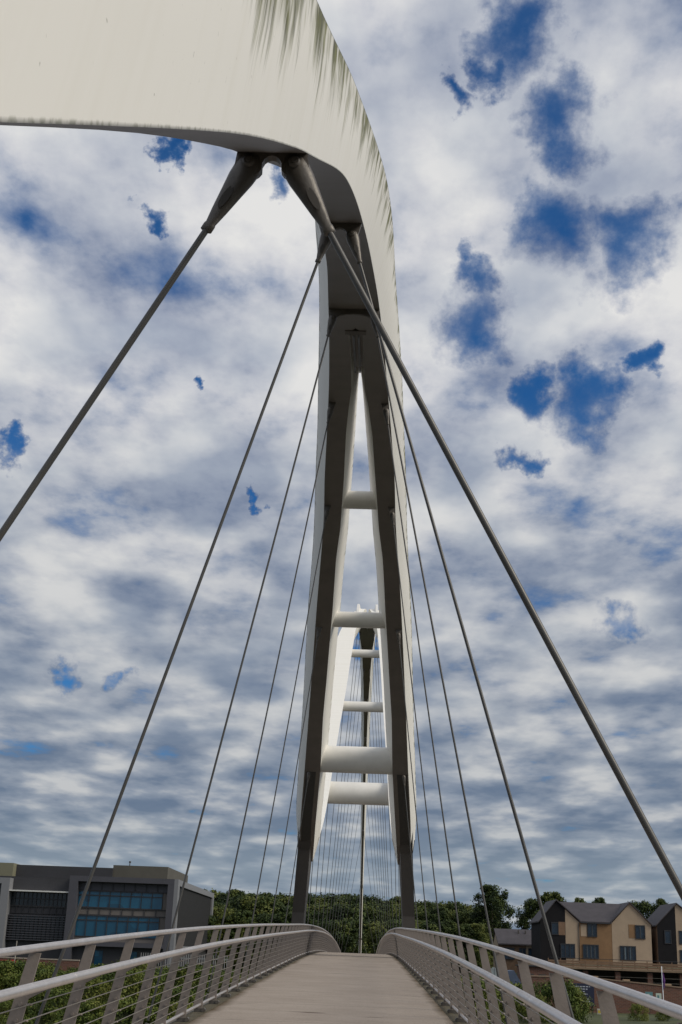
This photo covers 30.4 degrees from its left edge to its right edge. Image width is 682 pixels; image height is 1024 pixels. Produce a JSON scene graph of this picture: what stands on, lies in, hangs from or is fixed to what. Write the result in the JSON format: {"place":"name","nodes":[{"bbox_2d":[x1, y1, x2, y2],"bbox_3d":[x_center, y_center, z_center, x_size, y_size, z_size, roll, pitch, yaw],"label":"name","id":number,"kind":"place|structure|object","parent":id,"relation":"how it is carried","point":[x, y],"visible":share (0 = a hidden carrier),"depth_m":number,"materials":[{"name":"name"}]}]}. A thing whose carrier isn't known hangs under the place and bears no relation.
{"place":"outdoors","nodes":[
{"label":"outdoors","id":0,"kind":"place"},
{"bbox_2d":[0,0,681,929],"label":"sky","id":1,"kind":"structure","parent":0,"point":[530,151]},
{"bbox_2d":[4,964,681,1023],"bbox_3d":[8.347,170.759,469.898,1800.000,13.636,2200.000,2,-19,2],"label":"ground","id":2,"kind":"structure","parent":0,"point":[597,1018],"depth_m":123.23,"materials":[{"name":"green plant"}]},
{"bbox_2d":[0,999,34,1023],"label":"bush","id":3,"kind":"object","parent":2,"relation":"on","point":[6,1008],"visible":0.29,"depth_m":109.22,"materials":[{"name":"green plant"}]},
{"bbox_2d":[0,959,35,989],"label":"bush","id":4,"kind":"object","parent":2,"relation":"on","point":[6,977],"visible":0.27,"depth_m":116.03,"materials":[{"name":"green plant"}]},
{"bbox_2d":[0,957,45,988],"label":"bush","id":5,"kind":"object","parent":2,"relation":"on","point":[11,965],"visible":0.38,"depth_m":116.55,"materials":[{"name":"green plant"}]},
{"bbox_2d":[0,957,79,971],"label":"garden wall","id":6,"kind":"structure","parent":2,"relation":"on","point":[65,964],"depth_m":143.48,"materials":[{"name":"brick"}]},
{"bbox_2d":[33,968,63,1001],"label":"bush","id":7,"kind":"object","parent":2,"relation":"on","point":[40,973],"visible":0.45,"depth_m":115.73,"materials":[{"name":"green plant"}]},
{"bbox_2d":[38,960,60,969],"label":"bush","id":8,"kind":"object","parent":2,"relation":"on","point":[47,965],"visible":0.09,"depth_m":128.96,"materials":[{"name":"green plant"}]},
{"bbox_2d":[24,986,83,1023],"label":"bush","id":9,"kind":"object","parent":2,"relation":"on","point":[48,1005],"visible":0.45,"depth_m":109.23,"materials":[{"name":"green plant"}]},
{"bbox_2d":[39,996,115,1023],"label":"bush","id":10,"kind":"object","parent":2,"relation":"on","point":[88,1005],"visible":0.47,"depth_m":106.99,"materials":[{"name":"green plant"}]},
{"bbox_2d":[56,975,108,1006],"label":"bush","id":11,"kind":"object","parent":2,"relation":"on","point":[96,980],"visible":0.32,"depth_m":113.57,"materials":[{"name":"green plant"}]},
{"bbox_2d":[84,976,122,1001],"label":"bush","id":12,"kind":"object","parent":2,"relation":"on","point":[110,982],"visible":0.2,"depth_m":116.14,"materials":[{"name":"green plant"}]},
{"bbox_2d":[0,861,213,968],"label":"office building","id":13,"kind":"structure","parent":2,"relation":"on","point":[39,904],"depth_m":159.05,"materials":[{"name":"grey concrete"}]},
{"bbox_2d":[6,914,65,941],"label":"window","id":14,"kind":"structure","parent":13,"relation":"in","point":[11,915],"depth_m":158.71,"materials":[{"name":"glass"}]},
{"bbox_2d":[10,891,67,906],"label":"window","id":15,"kind":"structure","parent":13,"relation":"in","point":[42,899],"depth_m":159.84,"materials":[{"name":"black glass"}]},
{"bbox_2d":[94,950,102,965],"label":"window","id":16,"kind":"structure","parent":13,"relation":"in","point":[98,956],"depth_m":156.75,"materials":[{"name":"blue glass"}]},
{"bbox_2d":[74,915,159,938],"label":"window","id":17,"kind":"structure","parent":13,"relation":"in","point":[86,925],"depth_m":158.17,"materials":[{"name":"blue glass"}]},
{"bbox_2d":[77,890,162,909],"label":"window","id":18,"kind":"structure","parent":13,"relation":"in","point":[95,899],"depth_m":159.18,"materials":[{"name":"blue glass"}]},
{"bbox_2d":[85,997,158,1023],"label":"bush","id":19,"kind":"object","parent":2,"relation":"on","point":[126,1002],"visible":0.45,"depth_m":107.93,"materials":[{"name":"green plant"}]},
{"bbox_2d":[111,957,158,978],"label":"bush","id":20,"kind":"object","parent":2,"relation":"on","point":[139,968],"visible":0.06,"depth_m":123.93,"materials":[{"name":"green plant"}]},
{"bbox_2d":[103,970,174,1015],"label":"bush","id":21,"kind":"object","parent":2,"relation":"on","point":[137,978],"visible":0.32,"depth_m":112.85,"materials":[{"name":"green plant"}]},
{"bbox_2d":[122,980,162,1012],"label":"bush","id":22,"kind":"object","parent":2,"relation":"on","point":[132,989],"visible":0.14,"depth_m":113.35,"materials":[{"name":"green plant"}]},
{"bbox_2d":[117,1005,173,1023],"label":"bush","id":23,"kind":"object","parent":2,"relation":"on","point":[152,1017],"visible":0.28,"depth_m":106.87,"materials":[{"name":"green plant"}]},
{"bbox_2d":[154,999,193,1018],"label":"bush","id":24,"kind":"object","parent":2,"relation":"on","point":[176,1005],"visible":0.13,"depth_m":107.53,"materials":[{"name":"green plant"}]},
{"bbox_2d":[148,985,208,1022],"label":"bush","id":25,"kind":"object","parent":2,"relation":"on","point":[177,990],"visible":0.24,"depth_m":111.10,"materials":[{"name":"green plant"}]},
{"bbox_2d":[140,953,227,971],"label":"picket fence","id":26,"kind":"object","parent":2,"relation":"on","point":[188,960],"visible":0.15,"depth_m":149.12,"materials":[{"name":"brown"}]},
{"bbox_2d":[162,964,222,1001],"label":"bush","id":27,"kind":"object","parent":2,"relation":"on","point":[181,972],"visible":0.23,"depth_m":116.55,"materials":[{"name":"green plant"}]},
{"bbox_2d":[206,914,218,967],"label":"tree","id":28,"kind":"object","parent":2,"relation":"on","point":[212,920],"visible":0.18,"depth_m":192.14,"materials":[{"name":"green plant"}]},
{"bbox_2d":[212,905,236,969],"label":"tree","id":29,"kind":"object","parent":2,"relation":"on","point":[219,912],"visible":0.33,"depth_m":196.43,"materials":[{"name":"green plant"}]},
{"bbox_2d":[218,896,242,969],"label":"tree","id":30,"kind":"object","parent":2,"relation":"on","point":[231,901],"visible":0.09,"depth_m":208.95,"materials":[{"name":"green plant"}]},
{"bbox_2d":[215,912,254,969],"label":"tree","id":31,"kind":"object","parent":2,"relation":"on","point":[228,920],"visible":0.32,"depth_m":193.93,"materials":[{"name":"green plant"}]},
{"bbox_2d":[224,889,245,970],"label":"tree","id":32,"kind":"object","parent":2,"relation":"on","point":[237,893],"visible":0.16,"depth_m":223.31,"materials":[{"name":"green plant"}]},
{"bbox_2d":[230,897,247,953],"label":"tree","id":33,"kind":"object","parent":2,"relation":"on","point":[239,904],"visible":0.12,"depth_m":205.70,"materials":[{"name":"green plant"}]},
{"bbox_2d":[226,908,263,972],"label":"tree","id":34,"kind":"object","parent":2,"relation":"on","point":[247,915],"visible":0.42,"depth_m":194.07,"materials":[{"name":"green plant"}]},
{"bbox_2d":[234,893,282,931],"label":"tree","id":35,"kind":"object","parent":2,"relation":"on","point":[263,903],"visible":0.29,"depth_m":203.59,"materials":[{"name":"green plant"}]},
{"bbox_2d":[243,912,284,970],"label":"tree","id":36,"kind":"object","parent":2,"relation":"on","point":[264,918],"visible":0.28,"depth_m":196.11,"materials":[{"name":"green plant"}]},
{"bbox_2d":[270,912,291,953],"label":"tree","id":37,"kind":"object","parent":2,"relation":"on","point":[288,918],"visible":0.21,"depth_m":194.52,"materials":[{"name":"green plant"}]},
{"bbox_2d":[278,892,315,905],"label":"tree","id":38,"kind":"object","parent":2,"relation":"on","point":[283,897],"visible":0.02,"depth_m":224.18,"materials":[{"name":"green plant"}]},
{"bbox_2d":[289,893,317,906],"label":"tree","id":39,"kind":"object","parent":2,"relation":"on","point":[312,899],"visible":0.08,"depth_m":220.44,"materials":[{"name":"green plant"}]},
{"bbox_2d":[168,952,466,1023],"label":"bridge deck","id":40,"kind":"structure","parent":2,"relation":"on","point":[334,988],"depth_m":23.20,"materials":[{"name":"concrete"}]},
{"bbox_2d":[0,924,340,1023],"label":"railing","id":41,"kind":"object","parent":40,"relation":"on","point":[302,941],"visible":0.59,"depth_m":15.70,"materials":[{"name":"metal"}]},
{"bbox_2d":[0,0,415,929],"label":"bridge arch","id":42,"kind":"structure","parent":40,"relation":"on","point":[270,82],"depth_m":8.45,"materials":[{"name":"paint"}]},
{"bbox_2d":[0,153,262,541],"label":"hanger","id":43,"kind":"object","parent":42,"relation":"hanging from","point":[241,179],"visible":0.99,"depth_m":5.19,"materials":[{"name":"metal"}]},
{"bbox_2d":[35,233,330,1023],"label":"hanger","id":44,"kind":"object","parent":42,"relation":"hanging from","point":[324,243],"visible":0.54,"depth_m":12.45,"materials":[{"name":"metal"}]},
{"bbox_2d":[145,315,336,1023],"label":"hanger","id":45,"kind":"object","parent":42,"relation":"hanging from","point":[331,321],"visible":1,"depth_m":19.98,"materials":[{"name":"metal"}]},
{"bbox_2d":[204,407,332,999],"bbox_3d":[-1.501,3.823,27.383,2.173,13.414,0.132,2,-19,2],"label":"hanger","id":46,"kind":"object","parent":42,"relation":"hanging from","point":[329,412],"visible":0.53,"depth_m":27.34,"materials":[{"name":"metal"}]},
{"bbox_2d":[243,510,328,966],"bbox_3d":[-1.521,6.196,34.500,1.868,13.314,0.132,2,-19,2],"label":"hanger","id":47,"kind":"object","parent":42,"relation":"hanging from","point":[326,513],"visible":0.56,"depth_m":34.61,"materials":[{"name":"metal"}]},
{"bbox_2d":[267,630,320,944],"bbox_3d":[-1.629,9.431,41.317,1.453,11.404,0.132,2,-19,2],"label":"hanger","id":48,"kind":"object","parent":42,"relation":"hanging from","point":[318,633],"visible":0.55,"depth_m":41.59,"materials":[{"name":"metal"}]},
{"bbox_2d":[283,772,310,931],"bbox_3d":[-1.805,13.637,47.794,0.975,7.436,0.132,2,-19,2],"label":"hanger","id":49,"kind":"object","parent":42,"relation":"hanging from","point":[308,775],"visible":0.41,"depth_m":48.14,"materials":[{"name":"metal"}]},
{"bbox_2d":[402,775,418,931],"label":"hanger","id":50,"kind":"object","parent":42,"relation":"hanging from","point":[403,778],"visible":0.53,"depth_m":48.06,"materials":[{"name":"metal"}]},
{"bbox_2d":[397,633,427,929],"bbox_3d":[2.430,9.545,41.203,1.453,11.404,0.132,2,-19,2],"label":"hanger","id":51,"kind":"object","parent":42,"relation":"hanging from","point":[398,636],"visible":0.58,"depth_m":41.49,"materials":[{"name":"metal"}]},
{"bbox_2d":[390,512,443,956],"bbox_3d":[2.124,6.299,34.398,1.868,13.314,0.132,2,-19,2],"label":"hanger","id":52,"kind":"object","parent":42,"relation":"hanging from","point":[392,515],"visible":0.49,"depth_m":34.60,"materials":[{"name":"metal"}]},
{"bbox_2d":[383,408,460,935],"bbox_3d":[1.840,3.917,27.289,2.173,13.414,0.132,2,-19,2],"label":"hanger","id":53,"kind":"object","parent":42,"relation":"hanging from","point":[386,413],"visible":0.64,"depth_m":27.47,"materials":[{"name":"metal"}]},
{"bbox_2d":[371,318,506,1023],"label":"hanger","id":54,"kind":"object","parent":42,"relation":"hanging from","point":[445,695],"visible":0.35,"depth_m":19.85,"materials":[{"name":"metal"}]},
{"bbox_2d":[346,230,574,1018],"bbox_3d":[1.235,1.286,12.325,2.692,9.256,0.132,2,-19,2],"label":"hanger","id":55,"kind":"object","parent":42,"relation":"hanging from","point":[352,239],"visible":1,"depth_m":12.43,"materials":[{"name":"metal"}]},
{"bbox_2d":[283,153,681,899],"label":"hanger","id":56,"kind":"object","parent":42,"relation":"hanging from","point":[301,181],"visible":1,"depth_m":4.89,"materials":[{"name":"metal"}]},
{"bbox_2d":[297,604,415,952],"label":"bridge arch","id":57,"kind":"structure","parent":40,"relation":"on","point":[363,794],"depth_m":79.80,"materials":[{"name":"paint"}]},
{"bbox_2d":[325,634,357,929],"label":"hanger","id":58,"kind":"object","parent":57,"relation":"hanging from","point":[338,807],"depth_m":99.63,"materials":[{"name":"metal"}]},
{"bbox_2d":[328,632,360,930],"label":"hanger","id":59,"kind":"object","parent":57,"relation":"hanging from","point":[344,781],"visible":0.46,"depth_m":107.02,"materials":[{"name":"metal"}]},
{"bbox_2d":[371,647,386,931],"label":"hanger","id":60,"kind":"object","parent":57,"relation":"hanging from","point":[378,782],"visible":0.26,"depth_m":114.31,"materials":[{"name":"metal"}]},
{"bbox_2d":[373,633,388,930],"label":"hanger","id":61,"kind":"object","parent":57,"relation":"hanging from","point":[382,806],"visible":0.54,"depth_m":107.03,"materials":[{"name":"metal"}]},
{"bbox_2d":[376,636,390,928],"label":"hanger","id":62,"kind":"object","parent":57,"relation":"hanging from","point":[383,782],"depth_m":99.83,"materials":[{"name":"metal"}]},
{"bbox_2d":[376,927,681,1023],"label":"railing","id":63,"kind":"object","parent":40,"relation":"on","point":[421,953],"visible":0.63,"depth_m":13.91,"materials":[{"name":"metal"}]},
{"bbox_2d":[314,892,352,903],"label":"tree","id":64,"kind":"object","parent":2,"relation":"on","point":[327,897],"visible":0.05,"depth_m":224.10,"materials":[{"name":"green plant"}]},
{"bbox_2d":[325,919,366,952],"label":"tree","id":65,"kind":"object","parent":2,"relation":"on","point":[352,937],"visible":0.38,"depth_m":190.89,"materials":[{"name":"green plant"}]},
{"bbox_2d":[315,902,378,923],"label":"tree","id":66,"kind":"object","parent":2,"relation":"on","point":[351,910],"visible":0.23,"depth_m":201.96,"materials":[{"name":"green plant"}]},
{"bbox_2d":[342,916,369,952],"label":"tree","id":67,"kind":"object","parent":2,"relation":"on","point":[356,921],"visible":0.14,"depth_m":196.03,"materials":[{"name":"green plant"}]},
{"bbox_2d":[328,904,393,943],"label":"tree","id":68,"kind":"object","parent":2,"relation":"on","point":[369,910],"visible":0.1,"depth_m":203.69,"materials":[{"name":"green plant"}]},
{"bbox_2d":[341,893,387,906],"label":"tree","id":69,"kind":"object","parent":2,"relation":"on","point":[353,900],"visible":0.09,"depth_m":220.59,"materials":[{"name":"green plant"}]},
{"bbox_2d":[359,902,400,920],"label":"tree","id":70,"kind":"object","parent":2,"relation":"on","point":[384,906],"visible":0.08,"depth_m":207.55,"materials":[{"name":"green plant"}]},
{"bbox_2d":[348,918,422,953],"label":"tree","id":71,"kind":"object","parent":2,"relation":"on","point":[386,923],"visible":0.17,"depth_m":186.61,"materials":[{"name":"green plant"}]},
{"bbox_2d":[382,909,425,923],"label":"tree","id":72,"kind":"object","parent":2,"relation":"on","point":[421,916],"visible":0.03,"depth_m":206.33,"materials":[{"name":"green plant"}]},
{"bbox_2d":[414,899,443,913],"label":"tree","id":73,"kind":"object","parent":2,"relation":"on","point":[430,904],"visible":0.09,"depth_m":220.61,"materials":[{"name":"green plant"}]},
{"bbox_2d":[415,920,456,963],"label":"tree","id":74,"kind":"object","parent":2,"relation":"on","point":[422,924],"visible":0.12,"depth_m":188.97,"materials":[{"name":"green plant"}]},
{"bbox_2d":[423,906,454,944],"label":"tree","id":75,"kind":"object","parent":2,"relation":"on","point":[432,914],"visible":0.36,"depth_m":204.75,"materials":[{"name":"green plant"}]},
{"bbox_2d":[435,919,460,970],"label":"tree","id":76,"kind":"object","parent":2,"relation":"on","point":[446,926],"visible":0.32,"depth_m":191.09,"materials":[{"name":"green plant"}]},
{"bbox_2d":[442,899,471,923],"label":"tree","id":77,"kind":"object","parent":2,"relation":"on","point":[460,906],"visible":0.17,"depth_m":221.13,"materials":[{"name":"green plant"}]},
{"bbox_2d":[448,910,473,970],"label":"tree","id":78,"kind":"object","parent":2,"relation":"on","point":[462,915],"visible":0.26,"depth_m":204.50,"materials":[{"name":"green plant"}]},
{"bbox_2d":[447,923,479,970],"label":"tree","id":79,"kind":"object","parent":2,"relation":"on","point":[465,930],"visible":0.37,"depth_m":190.36,"materials":[{"name":"green plant"}]},
{"bbox_2d":[463,923,492,967],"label":"tree","id":80,"kind":"object","parent":2,"relation":"on","point":[482,932],"visible":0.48,"depth_m":190.61,"materials":[{"name":"green plant"}]},
{"bbox_2d":[461,977,501,1010],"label":"bush","id":81,"kind":"object","parent":2,"relation":"on","point":[484,992],"visible":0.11,"depth_m":116.48,"materials":[{"name":"green plant"}]},
{"bbox_2d":[468,884,515,966],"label":"tree","id":82,"kind":"object","parent":2,"relation":"on","point":[496,901],"visible":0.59,"depth_m":200.11,"materials":[{"name":"green plant"}]},
{"bbox_2d":[483,981,524,1018],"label":"bush","id":83,"kind":"object","parent":2,"relation":"on","point":[501,1007],"visible":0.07,"depth_m":121.23,"materials":[{"name":"green plant"}]},
{"bbox_2d":[493,928,532,974],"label":"house","id":84,"kind":"structure","parent":2,"relation":"on","point":[517,940],"depth_m":177.76,"materials":[{"name":"brick"}]},
{"bbox_2d":[508,970,521,1012],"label":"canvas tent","id":85,"kind":"object","parent":2,"relation":"on","point":[513,977],"visible":0.14,"depth_m":131.01,"materials":[{"name":"blue"}]},
{"bbox_2d":[514,897,539,929],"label":"tree","id":86,"kind":"object","parent":2,"relation":"on","point":[530,905],"visible":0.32,"depth_m":236.91,"materials":[{"name":"green plant"}]},
{"bbox_2d":[515,964,552,981],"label":"brick shed","id":87,"kind":"structure","parent":2,"relation":"on","point":[535,970],"depth_m":148.05,"materials":[{"name":"brown brick"}]},
{"bbox_2d":[516,993,553,1023],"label":"bush","id":88,"kind":"object","parent":2,"relation":"on","point":[537,996],"visible":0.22,"depth_m":116.63,"materials":[{"name":"green plant"}]},
{"bbox_2d":[530,891,566,929],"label":"tree","id":89,"kind":"object","parent":2,"relation":"on","point":[545,897],"visible":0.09,"depth_m":234.09,"materials":[{"name":"green plant"}]},
{"bbox_2d":[533,978,592,1022],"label":"bush","id":90,"kind":"object","parent":2,"relation":"on","point":[547,992],"visible":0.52,"depth_m":118.35,"materials":[{"name":"green plant"}]},
{"bbox_2d":[570,983,594,1013],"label":"notice board","id":91,"kind":"object","parent":2,"relation":"on","point":[587,990],"visible":0.22,"depth_m":135.13,"materials":[{"name":"blue"}]},
{"bbox_2d":[571,985,595,1020],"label":"bush","id":92,"kind":"object","parent":2,"relation":"on","point":[585,999],"visible":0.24,"depth_m":120.56,"materials":[{"name":"green plant"}]},
{"bbox_2d":[529,899,652,965],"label":"house","id":93,"kind":"structure","parent":2,"relation":"on","point":[621,932],"depth_m":165.46,"materials":[{"name":"slate"},{"name":"render"},{"name":"glass"}]},
{"bbox_2d":[551,922,558,934],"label":"window","id":94,"kind":"structure","parent":93,"relation":"in","point":[554,925],"depth_m":165.64,"materials":[{"name":"blue glass"}]},
{"bbox_2d":[560,943,574,957],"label":"window","id":95,"kind":"structure","parent":93,"relation":"in","point":[567,950],"depth_m":164.67,"materials":[{"name":"blue glass"}]},
{"bbox_2d":[582,944,598,958],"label":"window","id":96,"kind":"structure","parent":93,"relation":"in","point":[589,951],"depth_m":164.63,"materials":[{"name":"blue glass"}]},
{"bbox_2d":[587,923,596,936],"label":"window","id":97,"kind":"structure","parent":93,"relation":"in","point":[591,928],"depth_m":165.48,"materials":[{"name":"blue glass"}]},
{"bbox_2d":[620,946,635,960],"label":"window","id":98,"kind":"structure","parent":93,"relation":"in","point":[627,953],"depth_m":164.47,"materials":[{"name":"blue glass"}]},
{"bbox_2d":[635,925,645,938],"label":"window","id":99,"kind":"structure","parent":93,"relation":"in","point":[639,929],"depth_m":165.28,"materials":[{"name":"blue glass"}]},
{"bbox_2d":[531,975,681,1013],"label":"retaining wall","id":100,"kind":"structure","parent":2,"relation":"on","point":[671,993],"depth_m":139.65,"materials":[{"name":"brick"}]},
{"bbox_2d":[553,966,681,986],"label":"parking podium","id":101,"kind":"object","parent":2,"relation":"on","point":[646,976],"visible":0.22,"depth_m":160.54,"materials":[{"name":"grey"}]},
{"bbox_2d":[548,957,681,970],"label":"terrace fence","id":102,"kind":"object","parent":101,"relation":"on","point":[585,963],"visible":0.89,"depth_m":152.92,"materials":[{"name":"brown"}]},
{"bbox_2d":[627,1003,648,1020],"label":"bush","id":103,"kind":"object","parent":2,"relation":"on","point":[639,1007],"visible":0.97,"depth_m":123.89,"materials":[{"name":"green plant"}]},
{"bbox_2d":[627,900,656,967],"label":"tree","id":104,"kind":"object","parent":2,"relation":"on","point":[643,907],"visible":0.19,"depth_m":226.96,"materials":[{"name":"green plant"}]},
{"bbox_2d":[655,1012,670,1020],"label":"bush","id":105,"kind":"object","parent":2,"relation":"on","point":[662,1017],"visible":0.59,"depth_m":123.82,"materials":[{"name":"green plant"}]},
{"bbox_2d":[647,903,681,966],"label":"house","id":106,"kind":"structure","parent":2,"relation":"on","point":[665,920],"depth_m":165.39,"materials":[{"name":"brick"}]},
{"bbox_2d":[664,930,671,943],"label":"window","id":107,"kind":"structure","parent":106,"relation":"in","point":[667,933],"depth_m":165.04,"materials":[{"name":"blue glass"}]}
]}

